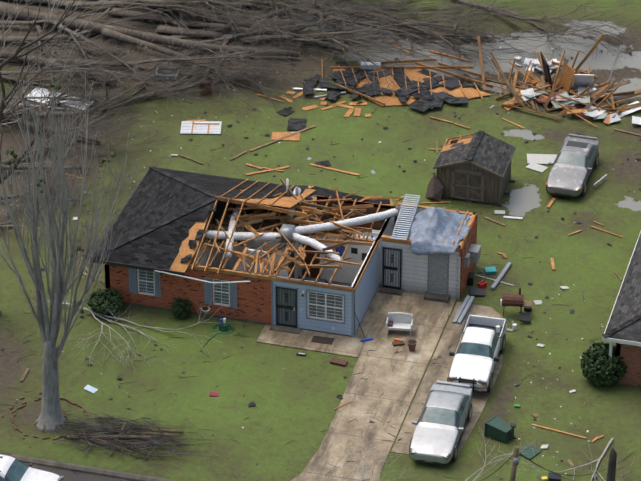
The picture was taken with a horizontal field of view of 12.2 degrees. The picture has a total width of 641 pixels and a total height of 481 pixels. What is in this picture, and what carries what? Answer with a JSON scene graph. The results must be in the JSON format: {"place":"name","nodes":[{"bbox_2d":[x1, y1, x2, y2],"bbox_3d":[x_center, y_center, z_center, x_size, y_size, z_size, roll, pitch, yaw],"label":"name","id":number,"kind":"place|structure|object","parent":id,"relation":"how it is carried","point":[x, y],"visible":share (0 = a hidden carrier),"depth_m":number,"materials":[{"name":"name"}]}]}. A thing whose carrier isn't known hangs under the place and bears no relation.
{"place":"outdoors","nodes":[
{"label":"outdoors","id":0,"kind":"place"},
{"bbox_2d":[22,462,133,480],"bbox_3d":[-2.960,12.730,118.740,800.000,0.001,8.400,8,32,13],"label":"road","id":1,"kind":"structure","parent":0,"point":[70,475],"depth_m":123.78,"materials":[{"name":"grey asphalt"}]},
{"bbox_2d":[0,452,63,480],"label":"car","id":2,"kind":"object","parent":1,"relation":"on","point":[12,469],"visible":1,"depth_m":121.73,"materials":[{"name":"metal"}]},
{"bbox_2d":[0,452,176,480],"bbox_3d":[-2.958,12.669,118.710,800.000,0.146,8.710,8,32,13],"label":"kerb","id":3,"kind":"structure","parent":1,"relation":"on","point":[82,468],"depth_m":123.99,"materials":[{"name":"concrete"}]},
{"bbox_2d":[249,214,330,253],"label":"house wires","id":4,"kind":"object","parent":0,"point":[300,234],"visible":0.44,"depth_m":134.30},
{"bbox_2d":[0,0,640,480],"bbox_3d":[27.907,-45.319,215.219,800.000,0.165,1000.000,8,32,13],"label":"ground","id":5,"kind":"structure","parent":0,"point":[284,410],"depth_m":138.16,"materials":[{"name":"green plant"}]},
{"bbox_2d":[2,392,85,439],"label":"tree ring bricks","id":6,"kind":"object","parent":5,"relation":"on","point":[37,399],"visible":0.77,"depth_m":127.50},
{"bbox_2d":[0,0,105,316],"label":"tree","id":7,"kind":"object","parent":5,"relation":"on","point":[15,55],"visible":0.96,"depth_m":128.74,"materials":[{"name":"brown plant"}]},
{"bbox_2d":[29,224,104,307],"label":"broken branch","id":8,"kind":"object","parent":5,"relation":"on","point":[83,273],"visible":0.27,"depth_m":135.58,"materials":[{"name":"grey plant"}]},
{"bbox_2d":[0,66,139,431],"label":"bare tree","id":9,"kind":"object","parent":5,"relation":"on","point":[51,416],"visible":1,"depth_m":122.48,"materials":[{"name":"grey plant"}]},
{"bbox_2d":[0,156,149,274],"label":"fallen tree","id":10,"kind":"object","parent":5,"relation":"on","point":[16,201],"visible":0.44,"depth_m":141.87,"materials":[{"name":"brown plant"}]},
{"bbox_2d":[0,34,161,127],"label":"fallen tree","id":11,"kind":"object","parent":5,"relation":"on","point":[10,113],"visible":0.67,"depth_m":149.13,"materials":[{"name":"brown wood"}]},
{"bbox_2d":[1,82,173,190],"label":"fallen tree","id":12,"kind":"object","parent":5,"relation":"on","point":[88,139],"visible":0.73,"depth_m":146.59,"materials":[{"name":"brown wood"}]},
{"bbox_2d":[0,10,178,148],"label":"fallen tree","id":13,"kind":"object","parent":5,"relation":"on","point":[4,49],"visible":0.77,"depth_m":150.70,"materials":[{"name":"brown wood"}]},
{"bbox_2d":[0,1,185,108],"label":"fallen tree","id":14,"kind":"object","parent":5,"relation":"on","point":[66,29],"visible":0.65,"depth_m":154.81,"materials":[{"name":"brown plant"}]},
{"bbox_2d":[0,36,199,122],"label":"fallen tree","id":15,"kind":"object","parent":5,"relation":"on","point":[55,71],"visible":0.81,"depth_m":152.18,"materials":[{"name":"brown plant"}]},
{"bbox_2d":[0,0,205,87],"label":"fallen tree","id":16,"kind":"object","parent":5,"relation":"on","point":[80,16],"visible":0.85,"depth_m":157.82,"materials":[{"name":"brown plant"}]},
{"bbox_2d":[87,288,122,316],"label":"shrub","id":17,"kind":"object","parent":5,"relation":"on","point":[99,304],"visible":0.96,"depth_m":133.81,"materials":[{"name":"green plant"}]},
{"bbox_2d":[38,406,216,461],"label":"brush pile","id":18,"kind":"object","parent":5,"relation":"on","point":[103,434],"visible":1,"depth_m":125.57,"materials":[{"name":"brown plant"}]},
{"bbox_2d":[0,0,288,41],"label":"fallen tree","id":19,"kind":"object","parent":5,"relation":"on","point":[13,38],"visible":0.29,"depth_m":157.52,"materials":[{"name":"brown plant"}]},
{"bbox_2d":[62,293,231,369],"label":"broken branch","id":20,"kind":"object","parent":5,"relation":"on","point":[114,317],"visible":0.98,"depth_m":132.33,"materials":[{"name":"grey plant"}]},
{"bbox_2d":[101,0,196,24],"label":"fallen tree","id":21,"kind":"object","parent":5,"relation":"on","point":[138,5],"visible":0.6,"depth_m":158.67,"materials":[{"name":"brown wood"}]},
{"bbox_2d":[3,34,301,115],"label":"fallen tree","id":22,"kind":"object","parent":5,"relation":"on","point":[185,85],"visible":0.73,"depth_m":151.58,"materials":[{"name":"brown plant"}]},
{"bbox_2d":[10,0,331,53],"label":"fallen tree","id":23,"kind":"object","parent":5,"relation":"on","point":[86,4],"visible":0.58,"depth_m":158.22,"materials":[{"name":"brown wood"}]},
{"bbox_2d":[0,30,346,115],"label":"fallen tree","id":24,"kind":"object","parent":5,"relation":"on","point":[185,60],"visible":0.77,"depth_m":152.83,"materials":[{"name":"brown wood"}]},
{"bbox_2d":[171,297,191,318],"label":"bush","id":25,"kind":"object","parent":5,"relation":"on","point":[178,305],"depth_m":133.62,"materials":[{"name":"green plant"}]},
{"bbox_2d":[133,0,275,40],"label":"fallen tree","id":26,"kind":"object","parent":5,"relation":"on","point":[233,8],"visible":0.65,"depth_m":157.80,"materials":[{"name":"brown wood"}]},
{"bbox_2d":[42,0,398,93],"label":"fallen tree","id":27,"kind":"object","parent":5,"relation":"on","point":[237,35],"visible":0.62,"depth_m":156.91,"materials":[{"name":"brown wood"}]},
{"bbox_2d":[201,306,243,356],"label":"garden hose","id":28,"kind":"object","parent":5,"relation":"on","point":[222,326],"visible":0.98,"depth_m":132.90,"materials":[{"name":"green plastic"}]},
{"bbox_2d":[0,0,488,202],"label":"fallen tree trunks","id":29,"kind":"object","parent":5,"relation":"on","point":[126,33],"visible":0.58,"depth_m":156.20,"materials":[{"name":"brown wood"}]},
{"bbox_2d":[113,0,375,101],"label":"fallen tree","id":30,"kind":"object","parent":5,"relation":"on","point":[231,20],"visible":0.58,"depth_m":156.12,"materials":[{"name":"brown wood"}]},
{"bbox_2d":[110,0,442,66],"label":"fallen tree","id":31,"kind":"object","parent":5,"relation":"on","point":[167,19],"visible":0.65,"depth_m":157.66,"materials":[{"name":"brown wood"}]},
{"bbox_2d":[104,195,476,336],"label":"house walls","id":32,"kind":"structure","parent":5,"relation":"on","point":[286,307],"depth_m":133.75,"materials":[{"name":"red brick"}]},
{"bbox_2d":[93,166,314,283],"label":"house roof","id":33,"kind":"structure","parent":32,"relation":"on","point":[159,223],"depth_m":135.25,"materials":[{"name":"black"}]},
{"bbox_2d":[187,178,394,291],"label":"roof framing","id":34,"kind":"object","parent":32,"relation":"on","point":[299,218],"visible":0.73,"depth_m":134.45,"materials":[{"name":"brown wood"}]},
{"bbox_2d":[201,178,397,264],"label":"house ducts","id":35,"kind":"object","parent":34,"relation":"on","point":[290,233],"visible":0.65,"depth_m":134.57,"materials":[{"name":"silver metal"}]},
{"bbox_2d":[391,194,420,241],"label":"louvre panel","id":36,"kind":"object","parent":32,"relation":"attached to","point":[406,199],"visible":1,"depth_m":135.53,"materials":[{"name":"grey plastic"}]},
{"bbox_2d":[407,207,469,254],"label":"tarp","id":37,"kind":"object","parent":32,"relation":"on","point":[431,228],"visible":0.98,"depth_m":134.63,"materials":[{"name":"blue plastic"}]},
{"bbox_2d":[18,67,606,480],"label":"debris panels","id":38,"kind":"object","parent":5,"relation":"on","point":[534,161],"visible":0.71,"depth_m":146.50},
{"bbox_2d":[0,9,640,480],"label":"twig litter","id":39,"kind":"object","parent":5,"relation":"on","point":[244,325],"visible":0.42,"depth_m":132.32,"materials":[{"name":"brown plant"}]},
{"bbox_2d":[157,0,496,98],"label":"fallen tree","id":40,"kind":"object","parent":5,"relation":"on","point":[166,30],"visible":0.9,"depth_m":155.72,"materials":[{"name":"brown wood"}]},
{"bbox_2d":[215,0,453,59],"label":"fallen tree","id":41,"kind":"object","parent":5,"relation":"on","point":[290,3],"visible":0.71,"depth_m":157.45,"materials":[{"name":"brown wood"}]},
{"bbox_2d":[223,0,449,84],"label":"fallen tree","id":42,"kind":"object","parent":5,"relation":"on","point":[292,10],"visible":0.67,"depth_m":155.04,"materials":[{"name":"brown plant"}]},
{"bbox_2d":[236,0,475,29],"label":"fallen tree","id":43,"kind":"object","parent":5,"relation":"on","point":[350,12],"visible":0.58,"depth_m":157.09,"materials":[{"name":"brown plant"}]},
{"bbox_2d":[289,185,449,204],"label":"debris","id":44,"kind":"object","parent":5,"relation":"on","point":[321,191],"visible":0.25,"depth_m":141.10,"materials":[{"name":"brown wood"}]},
{"bbox_2d":[346,442,409,480],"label":"broken branch","id":45,"kind":"object","parent":5,"relation":"on","point":[357,467],"visible":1,"depth_m":122.82,"materials":[{"name":"grey plant"}]},
{"bbox_2d":[280,58,492,117],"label":"roof debris","id":46,"kind":"object","parent":5,"relation":"on","point":[425,93],"visible":1,"depth_m":152.32,"materials":[{"name":"black"}]},
{"bbox_2d":[295,0,542,80],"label":"fallen tree","id":47,"kind":"object","parent":5,"relation":"on","point":[433,30],"visible":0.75,"depth_m":157.11,"materials":[{"name":"brown plant"}]},
{"bbox_2d":[378,202,480,302],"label":"house extension","id":48,"kind":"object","parent":5,"relation":"on","point":[438,277],"visible":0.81,"depth_m":135.11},
{"bbox_2d":[425,174,443,201],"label":"tarp-covered object","id":49,"kind":"object","parent":5,"relation":"on","point":[435,187],"visible":0.91,"depth_m":142.49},
{"bbox_2d":[391,302,504,457],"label":"parking strip","id":50,"kind":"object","parent":5,"relation":"on","point":[439,369],"visible":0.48,"depth_m":129.76,"materials":[{"name":"concrete"}]},
{"bbox_2d":[409,380,471,464],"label":"silver sedan","id":51,"kind":"object","parent":50,"relation":"on","point":[445,414],"visible":1,"depth_m":124.94,"materials":[{"name":"metal"}]},
{"bbox_2d":[447,314,507,392],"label":"white pickup truck","id":52,"kind":"object","parent":50,"relation":"on","point":[481,345],"visible":0.94,"depth_m":129.22,"materials":[{"name":"metal"}]},
{"bbox_2d":[317,0,602,83],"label":"fallen tree","id":53,"kind":"object","parent":5,"relation":"on","point":[491,34],"visible":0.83,"depth_m":156.16,"materials":[{"name":"grey plant"}]},
{"bbox_2d":[433,130,515,206],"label":"shed","id":54,"kind":"structure","parent":5,"relation":"on","point":[475,167],"depth_m":142.32,"materials":[{"name":"wood"}]},
{"bbox_2d":[465,427,540,480],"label":"broken branch","id":55,"kind":"object","parent":5,"relation":"on","point":[495,458],"visible":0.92,"depth_m":122.75,"materials":[{"name":"grey plant"}]},
{"bbox_2d":[484,415,540,459],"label":"wheelie bin","id":56,"kind":"object","parent":5,"relation":"on","point":[498,428],"visible":0.96,"depth_m":125.52,"materials":[{"name":"green plastic"}]},
{"bbox_2d":[500,287,531,329],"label":"smoker grill","id":57,"kind":"object","parent":5,"relation":"on","point":[516,300],"visible":1,"depth_m":133.58,"materials":[{"name":"metal"}]},
{"bbox_2d":[456,0,639,65],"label":"fallen tree","id":58,"kind":"object","parent":5,"relation":"on","point":[541,19],"visible":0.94,"depth_m":156.73,"materials":[{"name":"brown wood"}]},
{"bbox_2d":[481,446,633,480],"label":"utility pole","id":59,"kind":"object","parent":5,"relation":"on","point":[515,461],"visible":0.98,"depth_m":118.18,"materials":[{"name":"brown wood"}]},
{"bbox_2d":[477,34,640,127],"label":"wreckage heap","id":60,"kind":"object","parent":5,"relation":"on","point":[557,91],"visible":1,"depth_m":151.16,"materials":[{"name":"brown wood"}]},
{"bbox_2d":[514,56,559,73],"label":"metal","id":61,"kind":"object","parent":60,"relation":"on","point":[537,65],"visible":0.69,"depth_m":154.40,"materials":[{"name":"white metal"}]},
{"bbox_2d":[499,438,640,480],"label":"broken branch","id":62,"kind":"object","parent":5,"relation":"on","point":[607,446],"visible":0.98,"depth_m":123.31,"materials":[{"name":"grey plant"}]},
{"bbox_2d":[546,134,598,197],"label":"car","id":63,"kind":"object","parent":5,"relation":"on","point":[576,161],"visible":1,"depth_m":143.64,"materials":[{"name":"metal"}]},
{"bbox_2d":[580,341,627,386],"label":"neighbour shrub","id":64,"kind":"object","parent":5,"relation":"on","point":[597,368],"visible":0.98,"depth_m":128.62,"materials":[{"name":"green plant"}]},
{"bbox_2d":[606,447,616,480],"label":"wooden post","id":65,"kind":"object","parent":5,"relation":"on","point":[611,472],"visible":1,"depth_m":121.07,"materials":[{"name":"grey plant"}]},
{"bbox_2d":[2,7,640,480],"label":"scattered debris","id":66,"kind":"object","parent":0,"point":[436,149],"visible":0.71,"depth_m":144.53,"materials":[{"name":"brown wood"}]},
{"bbox_2d":[256,288,455,480],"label":"driveway","id":67,"kind":"structure","parent":0,"point":[337,448],"depth_m":129.81,"materials":[{"name":"concrete"}]},
{"bbox_2d":[296,336,404,365],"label":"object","id":68,"kind":"object","parent":67,"relation":"on","point":[327,340],"visible":1,"depth_m":131.96,"materials":[{"name":"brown wood"}]},
{"bbox_2d":[354,312,372,341],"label":"push broom","id":69,"kind":"object","parent":67,"relation":"on","point":[366,339],"visible":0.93,"depth_m":132.19,"materials":[{"name":"blue plastic"}]},
{"bbox_2d":[386,312,413,335],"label":"bench","id":70,"kind":"object","parent":67,"relation":"on","point":[399,321],"visible":1,"depth_m":132.67,"materials":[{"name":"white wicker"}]},
{"bbox_2d":[407,339,416,351],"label":"flower pot","id":71,"kind":"object","parent":67,"relation":"on","point":[412,343],"visible":1,"depth_m":131.38,"materials":[{"name":"ceramic"}]},
{"bbox_2d":[602,231,640,386],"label":"neighbour house","id":72,"kind":"structure","parent":0,"point":[623,330],"depth_m":128.91,"materials":[{"name":"brick"}]}
]}

